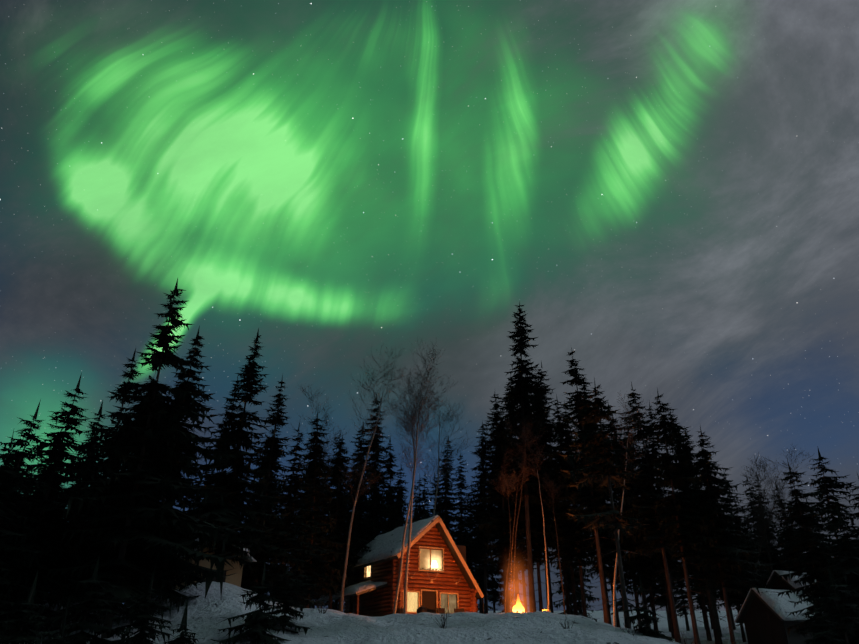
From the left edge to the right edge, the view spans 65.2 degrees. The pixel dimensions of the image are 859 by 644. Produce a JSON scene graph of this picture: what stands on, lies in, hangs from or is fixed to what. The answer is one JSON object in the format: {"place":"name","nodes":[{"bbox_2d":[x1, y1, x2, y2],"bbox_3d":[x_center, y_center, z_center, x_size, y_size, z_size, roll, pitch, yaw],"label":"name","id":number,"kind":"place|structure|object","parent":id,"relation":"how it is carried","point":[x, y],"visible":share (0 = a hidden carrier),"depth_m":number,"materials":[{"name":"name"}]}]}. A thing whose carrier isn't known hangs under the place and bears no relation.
{"place":"outdoors","nodes":[
{"label":"outdoors","id":0,"kind":"place"},
{"bbox_2d":[0,581,747,643],"bbox_3d":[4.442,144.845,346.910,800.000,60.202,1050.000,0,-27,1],"label":"snow ground","id":1,"kind":"structure","parent":0,"point":[204,615],"depth_m":22.67,"materials":[{"name":"white snow"}]},
{"bbox_2d":[0,399,53,643],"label":"spruce","id":2,"kind":"object","parent":1,"relation":"on","point":[16,473],"visible":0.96,"depth_m":20.04,"materials":[{"name":"green plant"}]},
{"bbox_2d":[0,569,55,643],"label":"young spruce","id":3,"kind":"object","parent":1,"relation":"on","point":[19,635],"visible":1,"depth_m":15.20,"materials":[{"name":"green plant"}]},
{"bbox_2d":[0,430,56,630],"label":"spruce","id":4,"kind":"object","parent":1,"relation":"on","point":[10,520],"visible":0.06,"depth_m":22.77,"materials":[{"name":"green plant"}]},
{"bbox_2d":[7,428,81,609],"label":"spruce","id":5,"kind":"object","parent":1,"relation":"on","point":[60,574],"visible":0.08,"depth_m":23.59,"materials":[{"name":"green plant"}]},
{"bbox_2d":[0,373,106,643],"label":"spruce","id":6,"kind":"object","parent":1,"relation":"on","point":[48,535],"visible":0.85,"depth_m":22.09,"materials":[{"name":"green plant"}]},
{"bbox_2d":[38,401,116,600],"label":"spruce","id":7,"kind":"object","parent":1,"relation":"on","point":[67,564],"visible":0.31,"depth_m":26.57,"materials":[{"name":"green plant"}]},
{"bbox_2d":[26,555,134,643],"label":"young spruce","id":8,"kind":"object","parent":1,"relation":"on","point":[84,619],"visible":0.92,"depth_m":17.41,"materials":[{"name":"green plant"}]},
{"bbox_2d":[49,348,157,594],"bbox_3d":[-12.469,6.057,27.557,5.093,10.994,5.410,0,-27,1],"label":"spruce","id":9,"kind":"object","parent":1,"relation":"on","point":[130,374],"visible":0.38,"depth_m":26.74,"materials":[{"name":"green plant"}]},
{"bbox_2d":[103,564,175,643],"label":"young spruce","id":10,"kind":"object","parent":1,"relation":"on","point":[141,623],"visible":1,"depth_m":16.62,"materials":[{"name":"green plant"}]},
{"bbox_2d":[39,279,246,638],"bbox_3d":[-9.030,4.539,23.497,6.345,13.104,6.028,-1,-27,2],"label":"spruce","id":11,"kind":"object","parent":1,"relation":"on","point":[127,525],"visible":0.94,"depth_m":22.27,"materials":[{"name":"green plant"}]},
{"bbox_2d":[112,325,238,613],"bbox_3d":[-9.237,5.428,25.504,4.885,11.473,4.722,11,-29,-21],"label":"spruce","id":12,"kind":"object","parent":1,"relation":"on","point":[147,566],"visible":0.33,"depth_m":25.29,"materials":[{"name":"green plant"}]},
{"bbox_2d":[163,597,202,643],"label":"young spruce","id":13,"kind":"object","parent":1,"relation":"on","point":[181,639],"visible":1,"depth_m":15.04,"materials":[{"name":"green plant"}]},
{"bbox_2d":[174,539,256,588],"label":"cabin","id":14,"kind":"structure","parent":1,"relation":"on","point":[234,579],"depth_m":28.71,"materials":[{"name":"beige wood"}]},
{"bbox_2d":[184,377,252,538],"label":"spruce","id":15,"kind":"object","parent":1,"relation":"on","point":[222,432],"visible":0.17,"depth_m":37.00,"materials":[{"name":"green plant"}]},
{"bbox_2d":[175,328,291,581],"bbox_3d":[-8.678,5.433,28.746,5.333,12.472,5.399,14,-30,-25],"label":"spruce","id":16,"kind":"object","parent":1,"relation":"on","point":[230,507],"visible":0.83,"depth_m":28.54,"materials":[{"name":"green plant"}]},
{"bbox_2d":[210,564,290,643],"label":"young spruce","id":17,"kind":"object","parent":1,"relation":"on","point":[257,623],"visible":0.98,"depth_m":19.68,"materials":[{"name":"green plant"}]},
{"bbox_2d":[238,414,292,595],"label":"spruce","id":18,"kind":"object","parent":1,"relation":"on","point":[272,432],"visible":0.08,"depth_m":40.93,"materials":[{"name":"green plant"}]},
{"bbox_2d":[238,375,298,593],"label":"spruce","id":19,"kind":"object","parent":1,"relation":"on","point":[268,464],"visible":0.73,"depth_m":32.07,"materials":[{"name":"green plant"}]},
{"bbox_2d":[261,560,313,634],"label":"young spruce","id":20,"kind":"object","parent":1,"relation":"on","point":[287,597],"visible":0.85,"depth_m":21.67,"materials":[{"name":"green plant"}]},
{"bbox_2d":[254,422,324,601],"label":"spruce","id":21,"kind":"object","parent":1,"relation":"on","point":[286,534],"visible":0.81,"depth_m":32.03,"materials":[{"name":"green plant"}]},
{"bbox_2d":[270,450,333,608],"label":"spruce","id":22,"kind":"object","parent":1,"relation":"on","point":[323,530],"visible":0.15,"depth_m":38.09,"materials":[{"name":"green plant"}]},
{"bbox_2d":[271,412,346,608],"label":"spruce","id":23,"kind":"object","parent":1,"relation":"on","point":[316,494],"visible":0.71,"depth_m":35.46,"materials":[{"name":"green plant"}]},
{"bbox_2d":[287,384,349,606],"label":"bare birch","id":24,"kind":"object","parent":1,"relation":"on","point":[309,398],"visible":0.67,"depth_m":43.83,"materials":[{"name":"brown plant"}]},
{"bbox_2d":[310,470,340,607],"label":"spruce","id":25,"kind":"object","parent":1,"relation":"on","point":[323,535],"visible":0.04,"depth_m":44.28,"materials":[{"name":"green plant"}]},
{"bbox_2d":[316,433,360,608],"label":"spruce","id":26,"kind":"object","parent":1,"relation":"on","point":[341,498],"visible":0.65,"depth_m":40.34,"materials":[{"name":"green plant"}]},
{"bbox_2d":[325,434,352,610],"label":"spruce","id":27,"kind":"object","parent":1,"relation":"on","point":[336,601],"visible":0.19,"depth_m":49.28,"materials":[{"name":"green plant"}]},
{"bbox_2d":[320,420,374,612],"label":"spruce","id":28,"kind":"object","parent":1,"relation":"on","point":[358,522],"visible":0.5,"depth_m":42.77,"materials":[{"name":"green plant"}]},
{"bbox_2d":[335,346,408,611],"bbox_3d":[-3.289,8.854,38.671,4.389,16.475,3.993,0,-27,1],"label":"bare birch","id":29,"kind":"object","parent":1,"relation":"on","point":[348,540],"visible":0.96,"depth_m":39.72,"materials":[{"name":"brown plant"}]},
{"bbox_2d":[348,393,396,550],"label":"spruce","id":30,"kind":"object","parent":1,"relation":"on","point":[376,497],"visible":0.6,"depth_m":46.42,"materials":[{"name":"green plant"}]},
{"bbox_2d":[363,438,409,533],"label":"spruce","id":31,"kind":"object","parent":1,"relation":"on","point":[392,502],"visible":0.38,"depth_m":49.26,"materials":[{"name":"green plant"}]},
{"bbox_2d":[387,466,409,527],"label":"spruce","id":32,"kind":"object","parent":1,"relation":"on","point":[402,501],"visible":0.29,"depth_m":59.31,"materials":[{"name":"green plant"}]},
{"bbox_2d":[318,515,483,616],"bbox_3d":[-2.007,15.504,40.461,7.440,6.350,8.190,14,-30,-26],"label":"log cabin","id":33,"kind":"object","parent":1,"relation":"on","point":[440,575],"visible":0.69,"depth_m":38.38,"materials":[{"name":"brown wood"}]},
{"bbox_2d":[372,338,449,613],"bbox_3d":[-0.963,7.557,34.752,4.309,15.865,4.064,0,-27,1],"label":"bare birch","id":34,"kind":"object","parent":1,"relation":"on","point":[420,408],"visible":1,"depth_m":36.10,"materials":[{"name":"brown plant"}]},
{"bbox_2d":[386,366,435,613],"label":"bare birch","id":35,"kind":"object","parent":1,"relation":"on","point":[402,552],"visible":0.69,"depth_m":36.26,"materials":[{"name":"brown plant"}]},
{"bbox_2d":[408,478,431,522],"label":"spruce","id":36,"kind":"object","parent":1,"relation":"on","point":[419,499],"visible":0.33,"depth_m":62.55,"materials":[{"name":"green plant"}]},
{"bbox_2d":[414,475,433,517],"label":"spruce","id":37,"kind":"object","parent":1,"relation":"on","point":[425,494],"visible":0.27,"depth_m":82.21,"materials":[{"name":"green plant"}]},
{"bbox_2d":[413,369,472,515],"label":"bare birch","id":38,"kind":"object","parent":1,"relation":"on","point":[447,416],"visible":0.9,"depth_m":50.58,"materials":[{"name":"brown plant"}]},
{"bbox_2d":[427,437,470,564],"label":"spruce","id":39,"kind":"object","parent":1,"relation":"on","point":[445,513],"visible":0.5,"depth_m":55.02,"materials":[{"name":"green plant"}]},
{"bbox_2d":[449,453,483,581],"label":"spruce","id":40,"kind":"object","parent":1,"relation":"on","point":[462,539],"visible":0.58,"depth_m":56.66,"materials":[{"name":"green plant"}]},
{"bbox_2d":[455,483,487,586],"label":"spruce","id":41,"kind":"object","parent":1,"relation":"on","point":[468,527],"visible":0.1,"depth_m":60.39,"materials":[{"name":"green plant"}]},
{"bbox_2d":[457,478,502,613],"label":"spruce","id":42,"kind":"object","parent":1,"relation":"on","point":[479,575],"visible":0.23,"depth_m":56.08,"materials":[{"name":"green plant"}]},
{"bbox_2d":[462,420,502,613],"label":"spruce","id":43,"kind":"object","parent":1,"relation":"on","point":[479,452],"visible":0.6,"depth_m":52.78,"materials":[{"name":"green plant"}]},
{"bbox_2d":[474,503,513,612],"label":"spruce","id":44,"kind":"object","parent":1,"relation":"on","point":[496,598],"visible":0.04,"depth_m":56.16,"materials":[{"name":"green plant"}]},
{"bbox_2d":[473,394,519,603],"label":"spruce","id":45,"kind":"object","parent":1,"relation":"on","point":[496,414],"visible":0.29,"depth_m":50.44,"materials":[{"name":"green plant"}]},
{"bbox_2d":[491,446,517,612],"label":"bare birch","id":46,"kind":"object","parent":1,"relation":"on","point":[501,477],"visible":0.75,"depth_m":40.01,"materials":[{"name":"brown plant"}]},
{"bbox_2d":[479,381,530,604],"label":"spruce","id":47,"kind":"object","parent":1,"relation":"on","point":[516,568],"visible":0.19,"depth_m":47.40,"materials":[{"name":"green plant"}]},
{"bbox_2d":[473,418,538,612],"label":"spruce","id":48,"kind":"object","parent":1,"relation":"on","point":[504,522],"visible":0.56,"depth_m":44.47,"materials":[{"name":"green plant"}]},
{"bbox_2d":[491,558,525,612],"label":"spruce","id":49,"kind":"object","parent":1,"relation":"on","point":[501,580],"depth_m":83.87,"materials":[{"name":"green plant"}]},
{"bbox_2d":[501,457,530,611],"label":"bare birch","id":50,"kind":"object","parent":1,"relation":"on","point":[522,466],"visible":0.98,"depth_m":37.25,"materials":[{"name":"brown plant"}]},
{"bbox_2d":[495,436,536,611],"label":"spruce","id":51,"kind":"object","parent":1,"relation":"on","point":[522,569],"depth_m":55.66,"materials":[{"name":"green plant"}]},
{"bbox_2d":[500,418,542,608],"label":"bare birch","id":52,"kind":"object","parent":1,"relation":"on","point":[527,439],"visible":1,"depth_m":40.09,"materials":[{"name":"brown plant"}]},
{"bbox_2d":[486,302,560,611],"bbox_3d":[6.552,8.322,45.026,5.103,22.989,5.316,7,-28,-14],"label":"spruce","id":53,"kind":"object","parent":1,"relation":"on","point":[523,388],"visible":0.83,"depth_m":45.71,"materials":[{"name":"green plant"}]},
{"bbox_2d":[494,431,559,610],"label":"spruce","id":54,"kind":"object","parent":1,"relation":"on","point":[537,540],"visible":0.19,"depth_m":44.45,"materials":[{"name":"green plant"}]},
{"bbox_2d":[520,443,548,608],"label":"bare birch","id":55,"kind":"object","parent":1,"relation":"on","point":[533,469],"visible":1,"depth_m":38.83,"materials":[{"name":"brown plant"}]},
{"bbox_2d":[513,362,578,611],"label":"spruce","id":56,"kind":"object","parent":1,"relation":"on","point":[548,437],"visible":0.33,"depth_m":47.83,"materials":[{"name":"green plant"}]},
{"bbox_2d":[540,474,567,613],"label":"bare birch","id":57,"kind":"object","parent":1,"relation":"on","point":[552,489],"visible":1,"depth_m":41.74,"materials":[{"name":"brown plant"}]},
{"bbox_2d":[546,416,583,614],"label":"spruce","id":58,"kind":"object","parent":1,"relation":"on","point":[567,596],"visible":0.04,"depth_m":47.70,"materials":[{"name":"green plant"}]},
{"bbox_2d":[535,400,606,616],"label":"spruce","id":59,"kind":"object","parent":1,"relation":"on","point":[575,546],"visible":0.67,"depth_m":43.61,"materials":[{"name":"green plant"}]},
{"bbox_2d":[548,395,596,615],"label":"spruce","id":60,"kind":"object","parent":1,"relation":"on","point":[574,596],"visible":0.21,"depth_m":47.89,"materials":[{"name":"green plant"}]},
{"bbox_2d":[551,563,594,613],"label":"spruce","id":61,"kind":"object","parent":1,"relation":"on","point":[578,597],"visible":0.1,"depth_m":65.01,"materials":[{"name":"green plant"}]},
{"bbox_2d":[552,544,599,621],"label":"spruce","id":62,"kind":"object","parent":1,"relation":"on","point":[577,577],"visible":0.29,"depth_m":57.84,"materials":[{"name":"green plant"}]},
{"bbox_2d":[564,557,599,616],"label":"spruce","id":63,"kind":"object","parent":1,"relation":"on","point":[590,587],"visible":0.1,"depth_m":71.80,"materials":[{"name":"green plant"}]},
{"bbox_2d":[558,348,621,623],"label":"spruce","id":64,"kind":"object","parent":1,"relation":"on","point":[594,499],"visible":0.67,"depth_m":41.67,"materials":[{"name":"green plant"}]},
{"bbox_2d":[574,424,615,624],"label":"spruce","id":65,"kind":"object","parent":1,"relation":"on","point":[588,570],"visible":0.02,"depth_m":49.59,"materials":[{"name":"green plant"}]},
{"bbox_2d":[572,431,633,618],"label":"spruce","id":66,"kind":"object","parent":1,"relation":"on","point":[605,560],"visible":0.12,"depth_m":44.86,"materials":[{"name":"green plant"}]},
{"bbox_2d":[573,377,632,626],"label":"spruce","id":67,"kind":"object","parent":1,"relation":"on","point":[585,390],"visible":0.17,"depth_m":46.82,"materials":[{"name":"green plant"}]},
{"bbox_2d":[560,378,651,628],"bbox_3d":[6.891,6.936,26.534,3.208,10.497,3.240,-7,-28,14],"label":"spruce","id":68,"kind":"object","parent":1,"relation":"on","point":[603,473],"visible":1,"depth_m":27.01,"materials":[{"name":"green plant"}]},
{"bbox_2d":[606,551,635,615],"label":"spruce","id":69,"kind":"object","parent":1,"relation":"on","point":[620,603],"visible":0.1,"depth_m":64.42,"materials":[{"name":"green plant"}]},
{"bbox_2d":[607,415,648,627],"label":"spruce","id":70,"kind":"object","parent":1,"relation":"on","point":[636,599],"visible":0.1,"depth_m":46.62,"materials":[{"name":"green plant"}]},
{"bbox_2d":[602,404,659,627],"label":"spruce","id":71,"kind":"object","parent":1,"relation":"on","point":[610,429],"visible":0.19,"depth_m":47.31,"materials":[{"name":"green plant"}]},
{"bbox_2d":[612,394,653,626],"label":"bare birch","id":72,"kind":"object","parent":1,"relation":"on","point":[615,573],"visible":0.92,"depth_m":35.39,"materials":[{"name":"brown plant"}]},
{"bbox_2d":[602,443,671,627],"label":"spruce","id":73,"kind":"object","parent":1,"relation":"on","point":[635,581],"visible":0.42,"depth_m":42.74,"materials":[{"name":"green plant"}]},
{"bbox_2d":[611,421,673,630],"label":"spruce","id":74,"kind":"object","parent":1,"relation":"on","point":[653,605],"visible":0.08,"depth_m":45.09,"materials":[{"name":"green plant"}]},
{"bbox_2d":[610,382,683,642],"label":"spruce","id":75,"kind":"object","parent":1,"relation":"on","point":[654,540],"visible":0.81,"depth_m":40.22,"materials":[{"name":"green plant"}]},
{"bbox_2d":[618,570,677,641],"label":"young spruce","id":76,"kind":"object","parent":1,"relation":"on","point":[645,630],"visible":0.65,"depth_m":23.53,"materials":[{"name":"green plant"}]},
{"bbox_2d":[620,402,693,637],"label":"spruce","id":77,"kind":"object","parent":1,"relation":"on","point":[658,566],"visible":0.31,"depth_m":44.04,"materials":[{"name":"green plant"}]},
{"bbox_2d":[638,432,682,638],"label":"spruce","id":78,"kind":"object","parent":1,"relation":"on","point":[669,611],"visible":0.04,"depth_m":48.20,"materials":[{"name":"green plant"}]},
{"bbox_2d":[633,573,688,631],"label":"spruce","id":79,"kind":"object","parent":1,"relation":"on","point":[661,601],"visible":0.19,"depth_m":62.66,"materials":[{"name":"green plant"}]},
{"bbox_2d":[663,486,696,630],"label":"spruce","id":80,"kind":"object","parent":1,"relation":"on","point":[684,601],"visible":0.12,"depth_m":67.65,"materials":[{"name":"green plant"}]},
{"bbox_2d":[648,388,737,643],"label":"spruce","id":81,"kind":"object","parent":1,"relation":"on","point":[674,473],"visible":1,"depth_m":37.83,"materials":[{"name":"green plant"}]},
{"bbox_2d":[671,451,717,640],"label":"spruce","id":82,"kind":"object","parent":1,"relation":"on","point":[708,632],"depth_m":44.10,"materials":[{"name":"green plant"}]},
{"bbox_2d":[678,565,719,629],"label":"spruce","id":83,"kind":"object","parent":1,"relation":"on","point":[698,600],"visible":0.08,"depth_m":67.14,"materials":[{"name":"green plant"}]},
{"bbox_2d":[663,407,737,643],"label":"spruce","id":84,"kind":"object","parent":1,"relation":"on","point":[680,445],"visible":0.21,"depth_m":42.51,"materials":[{"name":"green plant"}]},
{"bbox_2d":[669,427,748,643],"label":"spruce","id":85,"kind":"object","parent":1,"relation":"on","point":[692,570],"visible":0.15,"depth_m":41.68,"materials":[{"name":"green plant"}]},
{"bbox_2d":[689,484,730,636],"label":"spruce","id":86,"kind":"object","parent":1,"relation":"on","point":[716,597],"visible":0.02,"depth_m":51.94,"materials":[{"name":"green plant"}]},
{"bbox_2d":[689,427,774,643],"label":"spruce","id":87,"kind":"object","parent":1,"relation":"on","point":[719,562],"visible":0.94,"depth_m":36.39,"materials":[{"name":"green plant"}]},
{"bbox_2d":[713,485,767,641],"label":"spruce","id":88,"kind":"object","parent":1,"relation":"on","point":[741,598],"visible":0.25,"depth_m":42.56,"materials":[{"name":"green plant"}]},
{"bbox_2d":[718,470,774,594],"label":"spruce","id":89,"kind":"object","parent":1,"relation":"on","point":[732,501],"visible":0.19,"depth_m":48.69,"materials":[{"name":"green plant"}]},
{"bbox_2d":[728,497,768,606],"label":"spruce","id":90,"kind":"object","parent":1,"relation":"on","point":[739,525],"visible":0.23,"depth_m":47.09,"materials":[{"name":"green plant"}]},
{"bbox_2d":[733,454,786,572],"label":"bare birch","id":91,"kind":"object","parent":1,"relation":"on","point":[775,529],"visible":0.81,"depth_m":44.62,"materials":[{"name":"brown plant"}]},
{"bbox_2d":[738,473,785,587],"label":"spruce","id":92,"kind":"object","parent":1,"relation":"on","point":[751,495],"visible":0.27,"depth_m":53.43,"materials":[{"name":"green plant"}]},
{"bbox_2d":[747,477,784,582],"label":"spruce","id":93,"kind":"object","parent":1,"relation":"on","point":[776,531],"visible":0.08,"depth_m":56.42,"materials":[{"name":"green plant"}]},
{"bbox_2d":[758,517,786,587],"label":"spruce","id":94,"kind":"object","parent":1,"relation":"on","point":[774,555],"visible":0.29,"depth_m":51.09,"materials":[{"name":"green plant"}]},
{"bbox_2d":[734,588,817,643],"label":"shed","id":95,"kind":"structure","parent":1,"relation":"on","point":[766,613],"depth_m":36.27,"materials":[{"name":"brown wood"}]},
{"bbox_2d":[741,444,814,587],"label":"bare birch","id":96,"kind":"object","parent":1,"relation":"on","point":[767,522],"visible":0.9,"depth_m":43.01,"materials":[{"name":"brown plant"}]},
{"bbox_2d":[767,482,817,578],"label":"spruce","id":97,"kind":"object","parent":1,"relation":"on","point":[788,532],"visible":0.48,"depth_m":44.33,"materials":[{"name":"green plant"}]},
{"bbox_2d":[765,570,849,636],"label":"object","id":98,"kind":"structure","parent":1,"relation":"on","point":[773,581],"depth_m":41.79,"materials":[{"name":"brown wood"}]},
{"bbox_2d":[769,459,858,643],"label":"spruce","id":99,"kind":"object","parent":1,"relation":"on","point":[814,570],"visible":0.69,"depth_m":27.49,"materials":[{"name":"green plant"}]},
{"bbox_2d":[796,499,845,612],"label":"spruce","id":100,"kind":"object","parent":1,"relation":"on","point":[826,538],"visible":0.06,"depth_m":39.97,"materials":[{"name":"green plant"}]},
{"bbox_2d":[799,590,845,643],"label":"young spruce","id":101,"kind":"object","parent":1,"relation":"on","point":[819,626],"visible":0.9,"depth_m":21.49,"materials":[{"name":"green plant"}]},
{"bbox_2d":[794,446,858,637],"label":"spruce","id":102,"kind":"object","parent":1,"relation":"on","point":[828,484],"visible":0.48,"depth_m":30.39,"materials":[{"name":"green plant"}]},
{"bbox_2d":[800,505,858,643],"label":"spruce","id":103,"kind":"object","parent":1,"relation":"on","point":[853,560],"visible":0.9,"depth_m":24.13,"materials":[{"name":"green plant"}]},
{"bbox_2d":[807,563,858,643],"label":"young spruce","id":104,"kind":"object","parent":1,"relation":"on","point":[844,623],"visible":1,"depth_m":19.07,"materials":[{"name":"green plant"}]},
{"bbox_2d":[841,473,858,594],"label":"spruce","id":105,"kind":"object","parent":1,"relation":"on","point":[857,499],"visible":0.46,"depth_m":29.82,"materials":[{"name":"green plant"}]},
{"bbox_2d":[0,0,858,611],"label":"sky","id":106,"kind":"structure","parent":0,"point":[667,191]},
{"bbox_3d":[4.224,13.738,31.826,1.544,0.649,1.561,0,-27,1],"label":"campfire ring","id":107,"kind":"object","parent":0,"visible":0},
{"bbox_2d":[512,594,524,612],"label":"campfire flames","id":108,"kind":"object","parent":107,"relation":"in","point":[518,607],"depth_m":31.75,"materials":[{"name":"yellow"}]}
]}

